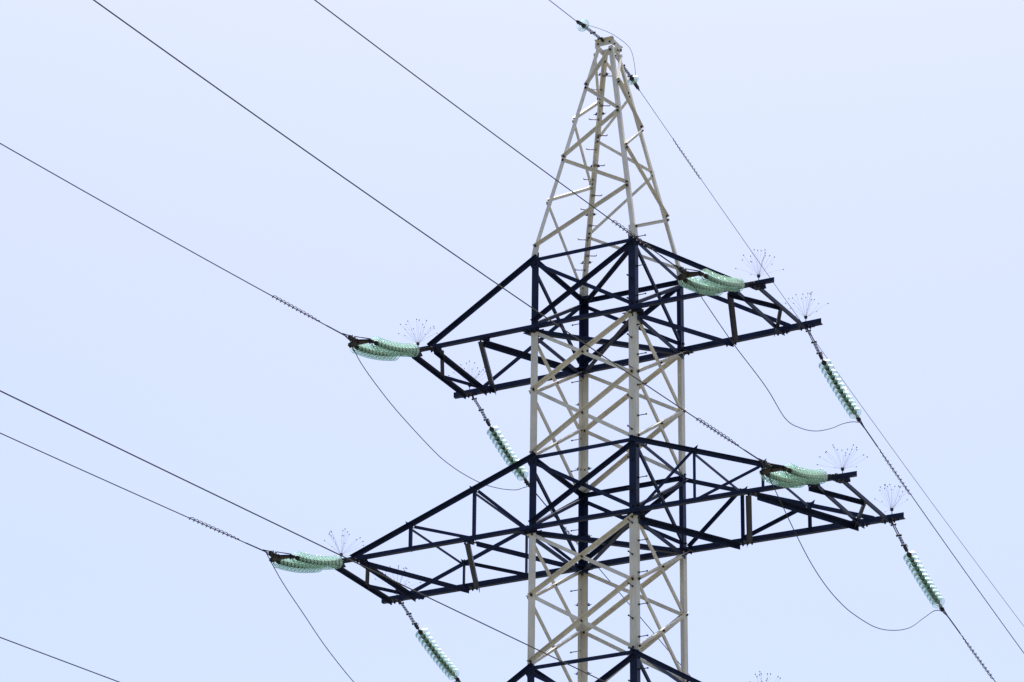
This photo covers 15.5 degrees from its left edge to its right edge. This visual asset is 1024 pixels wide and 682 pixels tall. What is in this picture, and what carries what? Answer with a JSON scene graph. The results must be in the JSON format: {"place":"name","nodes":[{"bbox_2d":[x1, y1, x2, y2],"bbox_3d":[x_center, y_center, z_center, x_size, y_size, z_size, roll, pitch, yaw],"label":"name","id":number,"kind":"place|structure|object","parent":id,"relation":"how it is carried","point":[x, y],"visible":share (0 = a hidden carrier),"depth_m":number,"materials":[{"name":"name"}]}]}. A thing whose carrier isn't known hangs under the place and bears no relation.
{"place":"outdoors","nodes":[
{"label":"outdoors","id":0,"kind":"place"},
{"bbox_2d":[0,0,1023,681],"label":"sky","id":1,"kind":"structure","parent":0,"point":[874,149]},
{"bbox_3d":[-3.118,7.202,64.842,0.490,0.204,1.272,-11,-27,25],"label":"tension clamp","id":2,"kind":"object","parent":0,"visible":0},
{"bbox_2d":[0,637,118,681],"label":"conductor wire","id":3,"kind":"object","parent":2,"relation":"attached to","point":[59,659],"visible":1,"depth_m":57.73,"materials":[{"name":"metal"}]},
{"bbox_3d":[3.754,6.278,63.592,0.255,0.917,2.364,-11,-27,25],"label":"insulator string","id":4,"kind":"object","parent":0,"visible":0},
{"bbox_3d":[2.758,6.096,62.036,0.480,0.361,1.272,-11,-27,25],"label":"tension clamp","id":5,"kind":"object","parent":4,"relation":"attached to","visible":0},
{"bbox_2d":[0,390,604,681],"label":"conductor wire","id":6,"kind":"object","parent":5,"relation":"attached to","point":[288,530],"visible":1,"depth_m":51.09,"materials":[{"name":"metal"}]},
{"label":"ground","id":7,"kind":"structure","parent":0,"visible":0},
{"bbox_2d":[324,36,904,681],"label":"transmission tower","id":8,"kind":"structure","parent":7,"relation":"on","point":[634,520],"depth_m":69.46,"materials":[{"name":"black metal"}]},
{"bbox_2d":[273,558,336,572],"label":"insulator string","id":9,"kind":"object","parent":8,"relation":"attached to","point":[285,563],"visible":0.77,"depth_m":68.37,"materials":[{"name":"glass"}]},
{"bbox_2d":[292,551,356,569],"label":"insulator string","id":10,"kind":"object","parent":8,"relation":"attached to","point":[313,561],"visible":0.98,"depth_m":68.34,"materials":[{"name":"glass"}]},
{"bbox_2d":[245,543,292,562],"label":"tension clamp","id":11,"kind":"object","parent":10,"relation":"attached to","point":[274,556],"visible":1,"depth_m":67.52,"materials":[{"name":"metal"}]},
{"bbox_2d":[0,433,264,551],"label":"conductor wire","id":12,"kind":"object","parent":11,"relation":"attached to","point":[120,487],"visible":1,"depth_m":63.09,"materials":[{"name":"metal"}]},
{"bbox_2d":[189,517,238,538],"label":"vibration damper","id":13,"kind":"object","parent":12,"relation":"attached to","point":[214,527],"visible":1,"depth_m":65.67,"materials":[{"name":"metal"}]},
{"bbox_2d":[324,528,363,557],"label":"bird spike","id":14,"kind":"object","parent":8,"relation":"attached to","point":[343,543],"visible":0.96,"depth_m":70.04,"materials":[{"name":"grey metal"}]},
{"bbox_2d":[350,344,413,360],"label":"insulator string","id":15,"kind":"object","parent":8,"relation":"attached to","point":[368,350],"visible":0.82,"depth_m":69.39,"materials":[{"name":"glass"}]},
{"bbox_2d":[327,325,372,347],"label":"tension clamp","id":16,"kind":"object","parent":15,"relation":"attached to","point":[354,341],"visible":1,"depth_m":68.51,"materials":[{"name":"metal"}]},
{"bbox_2d":[0,143,342,334],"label":"conductor wire","id":17,"kind":"object","parent":16,"relation":"attached to","point":[157,232],"visible":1,"depth_m":62.67,"materials":[{"name":"metal"}]},
{"bbox_2d":[272,295,319,320],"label":"vibration damper","id":18,"kind":"object","parent":17,"relation":"attached to","point":[293,307],"visible":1,"depth_m":66.53,"materials":[{"name":"metal"}]},
{"bbox_2d":[375,565,420,594],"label":"bird spike","id":19,"kind":"object","parent":8,"relation":"attached to","point":[397,579],"visible":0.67,"depth_m":71.90,"materials":[{"name":"grey metal"}]},
{"bbox_2d":[369,336,432,356],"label":"insulator string","id":20,"kind":"object","parent":8,"relation":"attached to","point":[401,349],"visible":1,"depth_m":69.33,"materials":[{"name":"glass"}]},
{"bbox_2d":[398,319,436,347],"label":"bird spike","id":21,"kind":"object","parent":8,"relation":"on","point":[418,342],"visible":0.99,"depth_m":71.06,"materials":[{"name":"grey metal"}]},
{"bbox_2d":[399,602,458,680],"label":"insulator string","id":22,"kind":"object","parent":8,"relation":"attached to","point":[449,670],"visible":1,"depth_m":72.83,"materials":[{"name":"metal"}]},
{"bbox_2d":[266,553,457,681],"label":"jumper wire","id":23,"kind":"object","parent":22,"relation":"hanging from","point":[308,621],"visible":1,"depth_m":68.22,"materials":[{"name":"metal"}]},
{"bbox_2d":[448,360,485,389],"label":"bird spike","id":24,"kind":"object","parent":8,"relation":"on","point":[472,372],"visible":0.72,"depth_m":72.81,"materials":[{"name":"grey metal"}]},
{"bbox_2d":[472,397,528,483],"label":"insulator string","id":25,"kind":"object","parent":8,"relation":"attached to","point":[496,437],"visible":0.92,"depth_m":73.69,"materials":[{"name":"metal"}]},
{"bbox_2d":[350,341,528,489],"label":"jumper wire","id":26,"kind":"object","parent":25,"relation":"hanging from","point":[416,432],"visible":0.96,"depth_m":70.17,"materials":[{"name":"metal"}]},
{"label":"tension clamp","id":27,"kind":"object","parent":25,"relation":"attached to","visible":0},
{"bbox_2d":[540,499,689,675],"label":"conductor wire","id":28,"kind":"object","parent":27,"relation":"attached to","point":[622,596],"visible":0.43,"depth_m":77.68,"materials":[{"name":"metal"}]},
{"bbox_2d":[576,19,602,39],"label":"insulator string","id":29,"kind":"object","parent":8,"relation":"attached to","point":[585,26],"visible":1,"depth_m":72.04,"materials":[{"name":"metal"}]},
{"bbox_2d":[615,55,639,90],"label":"insulator string","id":30,"kind":"object","parent":8,"relation":"attached to","point":[632,80],"visible":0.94,"depth_m":73.72,"materials":[{"name":"metal"}]},
{"bbox_2d":[582,22,636,82],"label":"jumper wire","id":31,"kind":"object","parent":30,"relation":"attached to","point":[621,40],"visible":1,"depth_m":73.62,"materials":[{"name":"metal"}]},
{"bbox_2d":[640,91,1023,625],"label":"ground wire","id":32,"kind":"object","parent":30,"relation":"attached to","point":[830,362],"visible":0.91,"depth_m":81.25,"materials":[{"name":"metal"}]},
{"bbox_2d":[673,138,700,178],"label":"vibration damper","id":33,"kind":"object","parent":32,"relation":"attached to","point":[687,160],"visible":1,"depth_m":75.64,"materials":[{"name":"metal"}]},
{"bbox_2d":[680,277,733,295],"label":"insulator string","id":34,"kind":"object","parent":8,"relation":"attached to","point":[704,287],"visible":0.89,"depth_m":66.70,"materials":[{"name":"glass"}]},
{"bbox_2d":[661,255,702,280],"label":"tension clamp","id":35,"kind":"object","parent":34,"relation":"attached to","point":[686,273],"visible":1,"depth_m":65.75,"materials":[{"name":"metal"}]},
{"bbox_2d":[314,0,674,265],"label":"conductor wire","id":36,"kind":"object","parent":35,"relation":"attached to","point":[482,125],"visible":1,"depth_m":59.13,"materials":[{"name":"metal"}]},
{"bbox_2d":[612,220,654,250],"bbox_3d":[2.056,-1.780,63.892,0.072,0.199,1.668,-11,-27,25],"label":"vibration damper","id":37,"kind":"object","parent":36,"relation":"attached to","point":[631,234],"visible":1,"depth_m":63.79,"materials":[{"name":"metal"}]},
{"bbox_2d":[701,270,755,291],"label":"insulator string","id":38,"kind":"object","parent":8,"relation":"attached to","point":[719,281],"visible":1,"depth_m":66.55,"materials":[{"name":"glass"}]},
{"bbox_2d":[735,249,783,279],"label":"bird spike","id":39,"kind":"object","parent":8,"relation":"on","point":[757,275],"visible":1,"depth_m":68.13,"materials":[{"name":"grey metal"}]},
{"bbox_2d":[762,471,809,487],"bbox_3d":[4.774,2.341,64.806,0.255,0.857,2.364,-11,-27,25],"label":"insulator string","id":40,"kind":"object","parent":8,"relation":"attached to","point":[779,478],"visible":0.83,"depth_m":64.43,"materials":[{"name":"glass"}]},
{"bbox_2d":[743,450,786,475],"bbox_3d":[4.136,1.975,63.132,0.480,0.176,1.272,-11,-27,25],"label":"tension clamp","id":41,"kind":"object","parent":40,"relation":"attached to","point":[769,468],"visible":1,"depth_m":63.51,"materials":[{"name":"metal"}]},
{"bbox_2d":[93,0,758,459],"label":"conductor wire","id":42,"kind":"object","parent":41,"relation":"attached to","point":[397,214],"visible":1,"depth_m":52.38,"materials":[{"name":"metal"}]},
{"bbox_2d":[696,418,738,445],"bbox_3d":[3.361,1.497,61.669,0.072,0.190,1.668,-11,-27,25],"label":"vibration damper","id":43,"kind":"object","parent":42,"relation":"attached to","point":[715,430],"visible":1,"depth_m":61.63,"materials":[{"name":"metal"}]},
{"bbox_2d":[785,292,828,321],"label":"bird spike","id":44,"kind":"object","parent":8,"relation":"on","point":[805,317],"visible":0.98,"depth_m":69.92,"materials":[{"name":"grey metal"}]},
{"bbox_2d":[783,464,837,483],"bbox_3d":[5.130,2.269,64.638,0.255,0.857,2.364,-11,-27,25],"label":"insulator string","id":45,"kind":"object","parent":8,"relation":"attached to","point":[814,476],"visible":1,"depth_m":64.30,"materials":[{"name":"glass"}]},
{"bbox_2d":[805,329,860,420],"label":"insulator string","id":46,"kind":"object","parent":8,"relation":"attached to","point":[845,399],"visible":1,"depth_m":70.73,"materials":[{"name":"glass"}]},
{"bbox_2d":[680,271,859,430],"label":"jumper wire","id":47,"kind":"object","parent":46,"relation":"hanging from","point":[752,368],"visible":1,"depth_m":67.40,"materials":[{"name":"metal"}]},
{"bbox_2d":[858,419,877,446],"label":"tension clamp","id":48,"kind":"object","parent":46,"relation":"attached to","point":[867,431],"visible":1,"depth_m":71.75,"materials":[{"name":"metal"}]},
{"bbox_2d":[861,423,1023,652],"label":"conductor wire","id":49,"kind":"object","parent":48,"relation":"attached to","point":[948,547],"visible":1,"depth_m":74.80,"materials":[{"name":"metal"}]},
{"bbox_2d":[880,449,910,494],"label":"vibration damper","id":50,"kind":"object","parent":49,"relation":"attached to","point":[895,472],"visible":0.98,"depth_m":72.77,"materials":[{"name":"metal"}]},
{"bbox_2d":[817,444,867,472],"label":"bird spike","id":51,"kind":"object","parent":8,"relation":"attached to","point":[842,469],"visible":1,"depth_m":65.80,"materials":[{"name":"grey metal"}]},
{"bbox_2d":[874,484,908,511],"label":"bird spike","id":52,"kind":"object","parent":8,"relation":"attached to","point":[891,509],"visible":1,"depth_m":67.58,"materials":[{"name":"grey metal"}]},
{"bbox_2d":[890,522,944,610],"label":"insulator string","id":53,"kind":"object","parent":8,"relation":"attached to","point":[929,589],"visible":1,"depth_m":68.49,"materials":[{"name":"glass"}]},
{"bbox_2d":[763,465,940,630],"bbox_3d":[6.084,4.152,65.942,0.069,1.590,7.706,-12,-27,27],"label":"jumper wire","id":54,"kind":"object","parent":53,"relation":"hanging from","point":[820,577],"visible":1,"depth_m":64.41,"materials":[{"name":"metal"}]},
{"bbox_2d":[941,609,960,633],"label":"tension clamp","id":55,"kind":"object","parent":53,"relation":"attached to","point":[943,610],"visible":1,"depth_m":69.39,"materials":[{"name":"metal"}]},
{"bbox_2d":[944,611,995,681],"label":"conductor wire","id":56,"kind":"object","parent":55,"relation":"attached to","point":[969,646],"visible":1,"depth_m":70.24,"materials":[{"name":"metal"}]},
{"bbox_2d":[963,639,993,678],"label":"vibration damper","id":57,"kind":"object","parent":56,"relation":"attached to","point":[978,660],"visible":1,"depth_m":70.58,"materials":[{"name":"metal"}]}
]}

